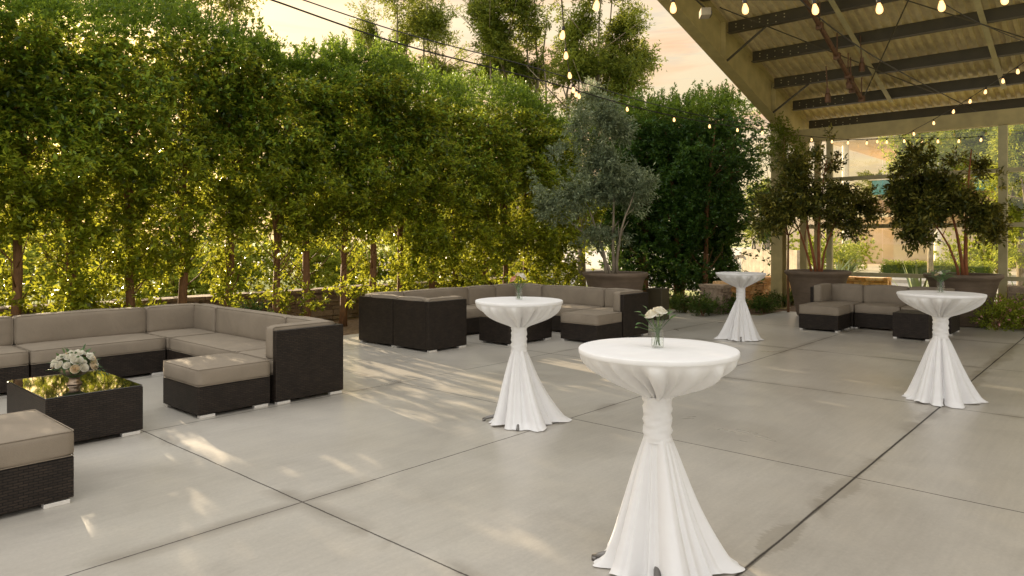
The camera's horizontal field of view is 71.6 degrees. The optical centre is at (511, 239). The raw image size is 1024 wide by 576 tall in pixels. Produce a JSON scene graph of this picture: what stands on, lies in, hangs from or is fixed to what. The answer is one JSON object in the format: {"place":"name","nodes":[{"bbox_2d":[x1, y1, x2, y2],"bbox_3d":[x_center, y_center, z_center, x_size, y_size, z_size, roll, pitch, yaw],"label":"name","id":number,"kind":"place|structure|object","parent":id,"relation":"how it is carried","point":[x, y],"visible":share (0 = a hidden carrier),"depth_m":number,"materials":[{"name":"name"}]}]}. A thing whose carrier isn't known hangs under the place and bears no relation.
{"place":"outdoors","nodes":[
{"label":"outdoors","id":0,"kind":"place"},
{"bbox_2d":[5,242,759,315],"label":"ground","id":1,"kind":"structure","parent":0,"point":[686,291],"depth_m":26.34,"materials":[{"name":"brown soil"}]},
{"bbox_2d":[0,206,59,305],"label":"sunlit bush","id":2,"kind":"object","parent":1,"relation":"on","point":[28,258],"visible":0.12,"depth_m":14.69,"materials":[{"name":"green plant"}]},
{"bbox_2d":[0,202,97,303],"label":"sunlit bush","id":3,"kind":"object","parent":1,"relation":"on","point":[61,235],"visible":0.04,"depth_m":15.79,"materials":[{"name":"green plant"}]},
{"bbox_2d":[52,209,141,300],"bbox_3d":[-9.932,0.467,17.246,2.334,2.517,2.343,0,0,11],"label":"sunlit bush","id":4,"kind":"object","parent":1,"relation":"on","point":[100,272],"visible":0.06,"depth_m":17.13,"materials":[{"name":"green plant"}]},
{"bbox_2d":[11,0,267,291],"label":"acacia tree","id":5,"kind":"object","parent":1,"relation":"on","point":[238,6],"visible":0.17,"depth_m":18.04,"materials":[{"name":"green plant"}]},
{"bbox_2d":[124,236,221,298],"bbox_3d":[-8.286,0.758,17.351,2.354,1.892,2.254,0,0,19],"label":"sunlit bush","id":6,"kind":"object","parent":1,"relation":"on","point":[199,288],"visible":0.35,"depth_m":17.18,"materials":[{"name":"green plant"}]},
{"bbox_2d":[169,235,257,294],"bbox_3d":[-7.941,0.775,18.782,2.267,1.976,2.352,0,0,42],"label":"sunlit bush","id":7,"kind":"object","parent":1,"relation":"on","point":[249,259],"visible":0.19,"depth_m":18.70,"materials":[{"name":"green plant"}]},
{"bbox_2d":[205,216,291,291],"bbox_3d":[-7.493,0.414,19.967,2.304,2.658,2.507,0,0,42],"label":"sunlit bush","id":8,"kind":"object","parent":1,"relation":"on","point":[260,258],"visible":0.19,"depth_m":20.00,"materials":[{"name":"green plant"}]},
{"bbox_2d":[265,215,350,289],"bbox_3d":[-5.821,0.209,20.183,2.445,3.077,2.321,0,0,-15],"label":"sunlit bush","id":9,"kind":"object","parent":1,"relation":"on","point":[330,261],"visible":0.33,"depth_m":20.06,"materials":[{"name":"green plant"}]},
{"bbox_2d":[291,226,370,287],"bbox_3d":[-5.446,0.499,21.557,2.455,2.532,2.340,0,0,42],"label":"sunlit bush","id":10,"kind":"object","parent":1,"relation":"on","point":[350,256],"visible":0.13,"depth_m":21.46,"materials":[{"name":"green plant"}]},
{"bbox_2d":[345,0,476,272],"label":"acacia tree","id":11,"kind":"object","parent":1,"relation":"on","point":[424,19],"visible":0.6,"depth_m":23.53,"materials":[{"name":"green plant"}]},
{"bbox_2d":[377,241,446,280],"bbox_3d":[-3.250,0.728,22.941,2.358,2.035,2.280,0,0,42],"label":"sunlit bush","id":12,"kind":"object","parent":1,"relation":"on","point":[391,253],"visible":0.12,"depth_m":22.62,"materials":[{"name":"green plant"}]},
{"bbox_2d":[449,0,569,272],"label":"acacia tree","id":13,"kind":"object","parent":1,"relation":"on","point":[496,32],"visible":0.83,"depth_m":21.45,"materials":[{"name":"green plant"}]},
{"bbox_2d":[847,276,891,284],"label":"stone wall","id":14,"kind":"structure","parent":1,"relation":"on","point":[869,280],"depth_m":17.48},
{"bbox_2d":[1,0,896,242],"label":"sky","id":15,"kind":"structure","parent":0,"point":[687,62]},
{"bbox_2d":[0,309,1023,575],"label":"patio floor","id":16,"kind":"structure","parent":0,"point":[816,453],"depth_m":4.89,"materials":[{"name":"concrete"}]},
{"bbox_2d":[0,316,28,392],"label":"sofa section","id":17,"kind":"object","parent":16,"relation":"on","point":[14,361],"visible":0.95,"depth_m":7.37,"materials":[{"name":"fabric"}]},
{"bbox_2d":[0,409,73,513],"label":"ottoman","id":18,"kind":"object","parent":16,"relation":"on","point":[36,458],"visible":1,"depth_m":4.20,"materials":[{"name":"fabric"}]},
{"bbox_2d":[7,370,142,441],"bbox_3d":[-3.676,1.400,5.951,1.060,0.400,0.700,0,0,42],"label":"coffee table","id":19,"kind":"object","parent":16,"relation":"on","point":[95,404],"visible":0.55,"depth_m":5.69,"materials":[{"name":"wicker"}]},
{"bbox_2d":[59,369,86,384],"bbox_3d":[-3.629,1.125,5.883,0.220,0.147,0.220,0,0,42],"label":"vase","id":20,"kind":"object","parent":19,"relation":"on","point":[75,381],"visible":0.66,"depth_m":5.84,"materials":[{"name":"metal"}]},
{"bbox_2d":[46,344,108,377],"bbox_3d":[-3.629,1.009,5.883,0.424,0.276,0.402,0,0,42],"label":"flower arrangement","id":21,"kind":"object","parent":20,"relation":"in","point":[74,362],"visible":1,"depth_m":5.80,"materials":[{"name":"white plant"}]},
{"bbox_2d":[12,307,165,377],"bbox_3d":[-4.875,1.216,8.207,0.808,0.768,1.405,0,0,42],"label":"sofa section","id":22,"kind":"object","parent":16,"relation":"on","point":[119,342],"visible":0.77,"depth_m":8.16,"materials":[{"name":"fabric"}]},
{"bbox_2d":[144,303,223,359],"bbox_3d":[-4.155,1.216,9.015,0.810,0.768,0.791,0,0,42],"label":"sofa section","id":23,"kind":"object","parent":16,"relation":"on","point":[166,321],"visible":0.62,"depth_m":9.02,"materials":[{"name":"fabric"}]},
{"bbox_2d":[163,352,269,418],"bbox_3d":[-2.834,1.374,6.808,0.773,0.453,0.739,0,0,42],"label":"ottoman","id":24,"kind":"object","parent":16,"relation":"on","point":[204,386],"visible":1,"depth_m":6.57,"materials":[{"name":"wicker"}]},
{"bbox_2d":[168,307,293,359],"bbox_3d":[-3.244,1.218,8.206,1.659,0.764,0.791,0,0,42],"label":"sofa section","id":25,"kind":"object","parent":16,"relation":"on","point":[239,329],"visible":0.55,"depth_m":8.22,"materials":[{"name":"fabric"}]},
{"bbox_2d":[236,316,342,404],"bbox_3d":[-2.330,1.217,7.396,0.821,0.767,0.789,0,0,42],"label":"sofa section","id":26,"kind":"object","parent":16,"relation":"on","point":[303,355],"visible":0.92,"depth_m":7.10,"materials":[{"name":"wicker"}]},
{"bbox_2d":[359,291,403,346],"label":"sofa section","id":27,"kind":"object","parent":16,"relation":"on","point":[376,317],"visible":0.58,"depth_m":10.81,"materials":[{"name":"wicker"}]},
{"bbox_2d":[393,296,466,352],"bbox_3d":[-1.219,1.217,10.559,0.800,0.765,0.770,0,0,42],"label":"sofa section","id":28,"kind":"object","parent":16,"relation":"on","point":[429,325],"visible":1,"depth_m":10.28,"materials":[{"name":"wicker"}]},
{"bbox_2d":[401,287,485,333],"bbox_3d":[-1.109,1.216,11.950,0.790,0.768,1.483,0,0,42],"label":"sofa section","id":29,"kind":"object","parent":16,"relation":"on","point":[474,313],"visible":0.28,"depth_m":11.96,"materials":[{"name":"fabric"}]},
{"bbox_2d":[467,285,495,305],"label":"sofa section","id":30,"kind":"object","parent":16,"relation":"on","point":[475,292],"visible":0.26,"depth_m":12.84,"materials":[{"name":"fabric"}]},
{"bbox_2d":[482,414,518,430],"bbox_3d":[0.062,1.068,6.240,0.756,1.064,0.756,0,0,-42],"label":"cocktail table","id":31,"kind":"object","parent":16,"relation":"on","point":[492,416],"visible":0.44,"depth_m":6.24,"materials":[{"name":"metal"}]},
{"bbox_2d":[475,297,571,431],"bbox_3d":[0.062,1.062,6.241,0.776,1.064,0.772,0,0,-42],"label":"tablecloth","id":32,"kind":"object","parent":31,"relation":"on","point":[525,401],"visible":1,"depth_m":6.08,"materials":[{"name":"white fabric"}]},
{"bbox_2d":[479,316,551,345],"bbox_3d":[0.063,1.400,11.217,0.640,0.400,1.020,0,0,42],"label":"coffee table","id":33,"kind":"object","parent":16,"relation":"on","point":[490,330],"visible":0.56,"depth_m":10.95,"materials":[{"name":"wicker"}]},
{"bbox_2d":[495,283,541,296],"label":"sofa section","id":34,"kind":"object","parent":16,"relation":"on","point":[527,290],"visible":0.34,"depth_m":13.36,"materials":[{"name":"fabric"}]},
{"bbox_2d":[542,285,606,330],"bbox_3d":[0.937,1.216,12.585,1.414,0.768,0.789,0,0,42],"label":"sofa section","id":35,"kind":"object","parent":16,"relation":"on","point":[574,298],"visible":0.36,"depth_m":12.52,"materials":[{"name":"fabric"}]},
{"bbox_2d":[561,309,621,341],"bbox_3d":[1.264,1.375,11.288,0.735,0.451,0.736,0,0,42],"label":"ottoman","id":36,"kind":"object","parent":16,"relation":"on","point":[587,325],"visible":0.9,"depth_m":11.05,"materials":[{"name":"wicker"}]},
{"bbox_2d":[582,271,648,289],"bbox_3d":[2.020,1.120,13.900,1.290,0.960,1.290,0,0,42],"label":"clay planter","id":37,"kind":"object","parent":16,"relation":"on","point":[634,280],"visible":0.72,"depth_m":13.42,"materials":[{"name":"ceramic"}]},
{"bbox_2d":[526,75,662,273],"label":"olive tree","id":38,"kind":"object","parent":37,"relation":"on","point":[608,166],"visible":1,"depth_m":13.86,"materials":[{"name":"green plant"}]},
{"bbox_2d":[589,288,647,337],"bbox_3d":[1.744,1.216,11.869,0.769,0.767,0.789,0,0,42],"label":"sofa section","id":39,"kind":"object","parent":16,"relation":"on","point":[627,303],"visible":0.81,"depth_m":11.60,"materials":[{"name":"wicker"}]},
{"bbox_2d":[591,551,660,575],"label":"cocktail table","id":40,"kind":"object","parent":16,"relation":"on","point":[595,556],"visible":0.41,"depth_m":3.52,"materials":[{"name":"metal"}]},
{"bbox_2d":[578,337,744,575],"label":"tablecloth","id":41,"kind":"object","parent":40,"relation":"on","point":[662,524],"visible":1,"depth_m":3.36,"materials":[{"name":"white fabric"}]},
{"bbox_2d":[646,288,668,320],"bbox_3d":[2.915,1.288,14.200,0.340,0.625,0.340,0,0,39],"label":"square planter","id":42,"kind":"object","parent":16,"relation":"on","point":[658,297],"visible":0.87,"depth_m":14.07,"materials":[{"name":"wicker"}]},
{"bbox_2d":[686,290,722,315],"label":"shrub","id":43,"kind":"object","parent":16,"relation":"on","point":[703,306],"visible":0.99,"depth_m":14.83,"materials":[{"name":"green plant"}]},
{"bbox_2d":[698,284,732,313],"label":"stone wall","id":44,"kind":"structure","parent":16,"relation":"on","point":[720,290],"depth_m":15.28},
{"bbox_2d":[784,269,851,315],"bbox_3d":[6.330,1.120,14.700,1.290,0.960,1.290,0,0,42],"label":"clay planter","id":45,"kind":"object","parent":16,"relation":"on","point":[802,281],"visible":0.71,"depth_m":14.36,"materials":[{"name":"ceramic"}]},
{"bbox_2d":[742,122,888,271],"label":"potted tree","id":46,"kind":"object","parent":45,"relation":"on","point":[788,203],"visible":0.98,"depth_m":14.40,"materials":[{"name":"green plant"}]},
{"bbox_2d":[799,302,849,331],"bbox_3d":[5.581,1.372,12.657,0.692,0.455,0.733,0,0,42],"label":"ottoman","id":47,"kind":"object","parent":16,"relation":"on","point":[826,316],"visible":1,"depth_m":12.40,"materials":[{"name":"fabric"}]},
{"bbox_2d":[810,283,863,327],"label":"sofa section","id":48,"kind":"object","parent":16,"relation":"on","point":[846,293],"visible":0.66,"depth_m":13.26,"materials":[{"name":"fabric"}]},
{"bbox_2d":[854,285,908,329],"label":"sofa section","id":49,"kind":"object","parent":16,"relation":"on","point":[878,306],"visible":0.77,"depth_m":12.69,"materials":[{"name":"fabric"}]},
{"bbox_2d":[893,310,932,340],"bbox_3d":[6.567,1.390,11.554,0.520,0.420,0.640,0,0,42],"label":"side table","id":50,"kind":"object","parent":16,"relation":"on","point":[913,323],"visible":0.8,"depth_m":11.31,"materials":[{"name":"wicker"}]},
{"bbox_2d":[901,286,959,335],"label":"sofa section","id":51,"kind":"object","parent":16,"relation":"on","point":[954,324],"visible":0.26,"depth_m":12.16,"materials":[{"name":"wicker"}]},
{"bbox_2d":[923,272,1004,327],"bbox_3d":[8.420,1.120,13.250,1.290,0.960,1.290,0,0,42],"label":"clay planter","id":52,"kind":"object","parent":16,"relation":"on","point":[986,283],"visible":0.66,"depth_m":12.80,"materials":[{"name":"ceramic"}]},
{"bbox_2d":[875,132,1018,274],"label":"potted tree","id":53,"kind":"object","parent":52,"relation":"on","point":[914,208],"visible":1,"depth_m":13.06,"materials":[{"name":"green plant"}]},
{"bbox_2d":[964,293,1023,330],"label":"flowering shrub","id":54,"kind":"object","parent":16,"relation":"on","point":[1000,306],"visible":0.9,"depth_m":12.51,"materials":[{"name":"green plant"}]},
{"bbox_2d":[995,299,1023,331],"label":"flowering shrub","id":55,"kind":"object","parent":16,"relation":"on","point":[1017,324],"visible":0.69,"depth_m":12.46,"materials":[{"name":"green plant"}]},
{"bbox_3d":[3.660,1.068,11.350,0.756,1.064,0.756,0,0,-28],"label":"cocktail table","id":56,"kind":"object","parent":16,"relation":"on","visible":0},
{"bbox_2d":[714,272,765,341],"bbox_3d":[3.660,1.062,11.350,0.773,1.064,0.773,0,0,-28],"label":"tablecloth","id":57,"kind":"object","parent":56,"relation":"on","point":[739,323],"visible":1,"depth_m":11.21,"materials":[{"name":"white fabric"}]},
{"bbox_3d":[4.260,1.068,7.050,0.756,1.064,0.756,0,0,-18],"label":"cocktail table","id":58,"kind":"object","parent":16,"relation":"on","visible":0},
{"bbox_2d":[896,290,988,408],"bbox_3d":[4.260,1.062,7.050,0.773,1.064,0.771,0,0,-18],"label":"tablecloth","id":59,"kind":"object","parent":58,"relation":"on","point":[940,375],"visible":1,"depth_m":6.92,"materials":[{"name":"white fabric"}]},
{"bbox_2d":[327,296,795,334],"bbox_3d":[-3.245,1.606,9.901,6.800,0.001,26.500,0,0,42],"label":"planting bed","id":60,"kind":"object","parent":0,"point":[351,327],"visible":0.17,"depth_m":14.06,"materials":[{"name":"soil"}]},
{"bbox_2d":[0,0,103,316],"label":"hedge tree","id":61,"kind":"object","parent":60,"relation":"on","point":[13,183],"visible":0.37,"depth_m":8.99,"materials":[{"name":"green plant"}]},
{"bbox_2d":[0,0,158,316],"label":"hedge tree","id":62,"kind":"object","parent":60,"relation":"on","point":[47,22],"visible":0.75,"depth_m":9.13,"materials":[{"name":"green plant"}]},
{"bbox_2d":[0,0,181,312],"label":"hedge tree","id":63,"kind":"object","parent":60,"relation":"on","point":[85,231],"visible":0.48,"depth_m":9.57,"materials":[{"name":"green plant"}]},
{"bbox_2d":[18,0,236,309],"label":"hedge tree","id":64,"kind":"object","parent":60,"relation":"on","point":[161,124],"visible":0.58,"depth_m":10.00,"materials":[{"name":"green plant"}]},
{"bbox_2d":[83,0,295,308],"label":"hedge tree","id":65,"kind":"object","parent":60,"relation":"on","point":[200,74],"visible":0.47,"depth_m":10.85,"materials":[{"name":"green plant"}]},
{"bbox_2d":[134,2,344,309],"bbox_3d":[-4.636,-1.098,11.710,3.315,5.438,2.884,0,0,-43],"label":"hedge tree","id":66,"kind":"object","parent":60,"relation":"on","point":[212,104],"visible":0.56,"depth_m":11.24,"materials":[{"name":"green plant"}]},
{"bbox_2d":[0,277,543,319],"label":"stone wall","id":67,"kind":"structure","parent":60,"relation":"on","point":[331,310],"depth_m":13.64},
{"bbox_2d":[185,33,371,315],"bbox_3d":[-4.019,-0.964,12.164,2.581,5.178,3.181,0,0,35],"label":"hedge tree","id":68,"kind":"object","parent":60,"relation":"on","point":[278,227],"visible":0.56,"depth_m":11.74,"materials":[{"name":"green plant"}]},
{"bbox_2d":[196,36,388,316],"bbox_3d":[-3.716,-0.973,12.678,2.884,5.186,3.456,0,0,35],"label":"hedge tree","id":69,"kind":"object","parent":60,"relation":"on","point":[322,154],"visible":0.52,"depth_m":12.23,"materials":[{"name":"green plant"}]},
{"bbox_2d":[278,31,426,326],"bbox_3d":[-3.107,-1.134,13.156,2.581,5.523,2.942,0,0,42],"label":"hedge tree","id":70,"kind":"object","parent":60,"relation":"on","point":[342,53],"visible":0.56,"depth_m":12.76,"materials":[{"name":"green plant"}]},
{"bbox_2d":[306,28,472,293],"bbox_3d":[-2.681,-1.189,13.753,3.556,5.621,2.884,0,0,-43],"label":"hedge tree","id":71,"kind":"object","parent":60,"relation":"on","point":[368,111],"visible":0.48,"depth_m":13.32,"materials":[{"name":"green plant"}]},
{"bbox_2d":[339,53,485,298],"bbox_3d":[-2.356,-1.032,14.113,3.261,5.312,2.625,0,0,-43],"label":"hedge tree","id":72,"kind":"object","parent":60,"relation":"on","point":[423,244],"visible":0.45,"depth_m":13.73,"materials":[{"name":"green plant"}]},
{"bbox_2d":[377,67,499,288],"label":"hedge tree","id":73,"kind":"object","parent":60,"relation":"on","point":[449,258],"visible":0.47,"depth_m":14.55,"materials":[{"name":"green plant"}]},
{"bbox_2d":[402,66,535,288],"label":"hedge tree","id":74,"kind":"object","parent":60,"relation":"on","point":[483,189],"visible":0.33,"depth_m":15.17,"materials":[{"name":"green plant"}]},
{"bbox_2d":[436,63,544,286],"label":"hedge tree","id":75,"kind":"object","parent":60,"relation":"on","point":[509,190],"visible":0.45,"depth_m":15.45,"materials":[{"name":"green plant"}]},
{"bbox_2d":[448,67,572,284],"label":"hedge tree","id":76,"kind":"object","parent":60,"relation":"on","point":[532,114],"visible":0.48,"depth_m":16.08,"materials":[{"name":"green plant"}]},
{"bbox_2d":[472,84,587,284],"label":"hedge tree","id":77,"kind":"object","parent":60,"relation":"on","point":[548,244],"visible":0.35,"depth_m":16.42,"materials":[{"name":"green plant"}]},
{"bbox_2d":[495,110,586,285],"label":"hedge tree","id":78,"kind":"object","parent":60,"relation":"on","point":[565,263],"visible":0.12,"depth_m":17.43,"materials":[{"name":"green plant"}]},
{"bbox_2d":[511,109,610,285],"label":"hedge tree","id":79,"kind":"object","parent":60,"relation":"on","point":[573,262],"visible":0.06,"depth_m":17.75,"materials":[{"name":"green plant"}]},
{"bbox_2d":[528,0,667,286],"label":"acacia tree","id":80,"kind":"object","parent":60,"relation":"on","point":[614,65],"visible":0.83,"depth_m":19.53,"materials":[{"name":"green plant"}]},
{"bbox_2d":[565,92,681,291],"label":"hedge tree","id":81,"kind":"object","parent":60,"relation":"on","point":[618,211],"visible":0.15,"depth_m":18.31,"materials":[{"name":"green plant"}]},
{"bbox_2d":[590,85,705,291],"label":"hedge tree","id":82,"kind":"object","parent":60,"relation":"on","point":[642,242],"visible":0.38,"depth_m":17.61,"materials":[{"name":"green plant"}]},
{"bbox_2d":[596,82,754,294],"bbox_3d":[3.972,-1.085,17.873,2.700,5.417,3.764,0,0,-42],"label":"hedge tree","id":83,"kind":"object","parent":60,"relation":"on","point":[664,206],"visible":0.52,"depth_m":17.22,"materials":[{"name":"green plant"}]},
{"bbox_2d":[669,291,698,312],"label":"shrub","id":84,"kind":"object","parent":60,"relation":"on","point":[681,305],"visible":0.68,"depth_m":15.47,"materials":[{"name":"green plant"}]},
{"bbox_2d":[630,94,748,295],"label":"hedge tree","id":85,"kind":"object","parent":60,"relation":"on","point":[651,259],"visible":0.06,"depth_m":17.89,"materials":[{"name":"green plant"}]},
{"bbox_2d":[633,80,775,294],"bbox_3d":[4.670,-1.075,17.215,3.313,5.400,2.679,0,0,44],"label":"hedge tree","id":86,"kind":"object","parent":60,"relation":"on","point":[695,234],"visible":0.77,"depth_m":16.82,"materials":[{"name":"green plant"}]},
{"bbox_2d":[656,79,770,286],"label":"hedge tree","id":87,"kind":"object","parent":60,"relation":"on","point":[729,252],"visible":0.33,"depth_m":17.42,"materials":[{"name":"green plant"}]},
{"bbox_2d":[713,276,791,308],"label":"stone wall","id":88,"kind":"structure","parent":60,"relation":"on","point":[764,286],"depth_m":16.63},
{"bbox_2d":[747,294,780,313],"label":"shrub","id":89,"kind":"object","parent":60,"relation":"on","point":[761,303],"visible":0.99,"depth_m":15.45,"materials":[{"name":"green plant"}]},
{"bbox_2d":[753,111,813,311],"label":"slender tree","id":90,"kind":"object","parent":60,"relation":"on","point":[783,134],"visible":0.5,"depth_m":15.68,"materials":[{"name":"green plant"}]},
{"bbox_2d":[657,0,1023,308],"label":"canopy roof","id":91,"kind":"structure","parent":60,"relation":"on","point":[770,58],"depth_m":14.27,"materials":[{"name":"metal"}]},
{"bbox_2d":[271,0,793,133],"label":"string light","id":92,"kind":"object","parent":91,"relation":"hanging from","point":[709,126],"visible":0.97,"depth_m":9.18,"materials":[{"name":"black rubber"}]},
{"bbox_2d":[593,0,1008,14],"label":"string light","id":93,"kind":"object","parent":91,"relation":"hanging from","point":[879,8],"visible":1,"depth_m":4.80,"materials":[{"name":"white glass"}]},
{"bbox_2d":[802,0,864,102],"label":"lighting pipe","id":94,"kind":"object","parent":91,"relation":"hanging from","point":[851,86],"visible":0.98,"depth_m":12.99,"materials":[{"name":"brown metal"}]},
{"bbox_2d":[240,263,997,301],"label":"road","id":95,"kind":"structure","parent":0,"point":[903,284],"depth_m":25.27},
{"bbox_2d":[741,249,799,274],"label":"concrete wall","id":96,"kind":"structure","parent":95,"relation":"on","point":[751,264],"depth_m":22.80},
{"bbox_2d":[979,124,1023,285],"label":"street tree","id":97,"kind":"object","parent":95,"relation":"on","point":[1015,144],"visible":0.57,"depth_m":20.91,"materials":[{"name":"green plant"}]},
{"bbox_2d":[280,247,1015,282],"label":"pavement","id":98,"kind":"structure","parent":0,"point":[871,267],"depth_m":43.81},
{"bbox_2d":[742,176,790,248],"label":"street tree","id":99,"kind":"object","parent":98,"relation":"on","point":[748,232],"visible":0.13,"depth_m":34.04,"materials":[{"name":"green plant"}]},
{"bbox_2d":[833,241,865,269],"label":"shrub","id":100,"kind":"object","parent":98,"relation":"on","point":[842,254],"visible":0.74,"depth_m":33.81,"materials":[{"name":"green plant"}]},
{"bbox_2d":[842,234,882,269],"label":"shrub","id":101,"kind":"object","parent":98,"relation":"on","point":[872,241],"visible":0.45,"depth_m":36.85,"materials":[{"name":"green plant"}]},
{"bbox_2d":[878,259,994,273],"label":"box hedge","id":102,"kind":"object","parent":98,"relation":"on","point":[892,266],"visible":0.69,"depth_m":29.82,"materials":[{"name":"green plant"}]},
{"bbox_2d":[877,126,1023,271],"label":"street tree","id":103,"kind":"object","parent":98,"relation":"on","point":[944,145],"visible":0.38,"depth_m":26.54,"materials":[{"name":"green plant"}]},
{"bbox_2d":[933,227,982,263],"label":"shrub","id":104,"kind":"object","parent":98,"relation":"on","point":[953,246],"visible":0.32,"depth_m":33.10,"materials":[{"name":"green plant"}]},
{"bbox_2d":[968,236,1016,275],"bbox_3d":[21.188,0.579,30.974,2.437,2.308,2.355,0,0,42],"label":"shrub","id":105,"kind":"object","parent":98,"relation":"on","point":[975,256],"visible":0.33,"depth_m":30.95,"materials":[{"name":"green plant"}]},
{"bbox_2d":[752,124,1023,266],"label":"hotel building","id":106,"kind":"structure","parent":0,"point":[888,244],"depth_m":44.11,"materials":[{"name":"concrete"}]},
{"bbox_2d":[942,227,976,262],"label":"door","id":107,"kind":"structure","parent":106,"relation":"in","point":[953,236],"depth_m":42.21,"materials":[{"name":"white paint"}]},
{"label":"planting bed","id":108,"kind":"structure","parent":0,"visible":0},
{"bbox_2d":[793,107,1023,304],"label":"pergola","id":109,"kind":"object","parent":108,"relation":"on","point":[1002,119],"visible":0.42,"depth_m":14.98,"materials":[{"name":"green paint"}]},
{"bbox_3d":[0.714,0.477,3.480,0.062,0.103,0.062,0,0,42],"label":"glass vase","id":110,"kind":"object","parent":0,"visible":0},
{"bbox_2d":[635,306,675,345],"bbox_3d":[0.714,0.423,3.497,0.222,0.196,0.121,0,0,13],"label":"posy","id":111,"kind":"object","parent":110,"relation":"in","point":[657,312],"visible":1,"depth_m":3.48,"materials":[{"name":"white plant"}]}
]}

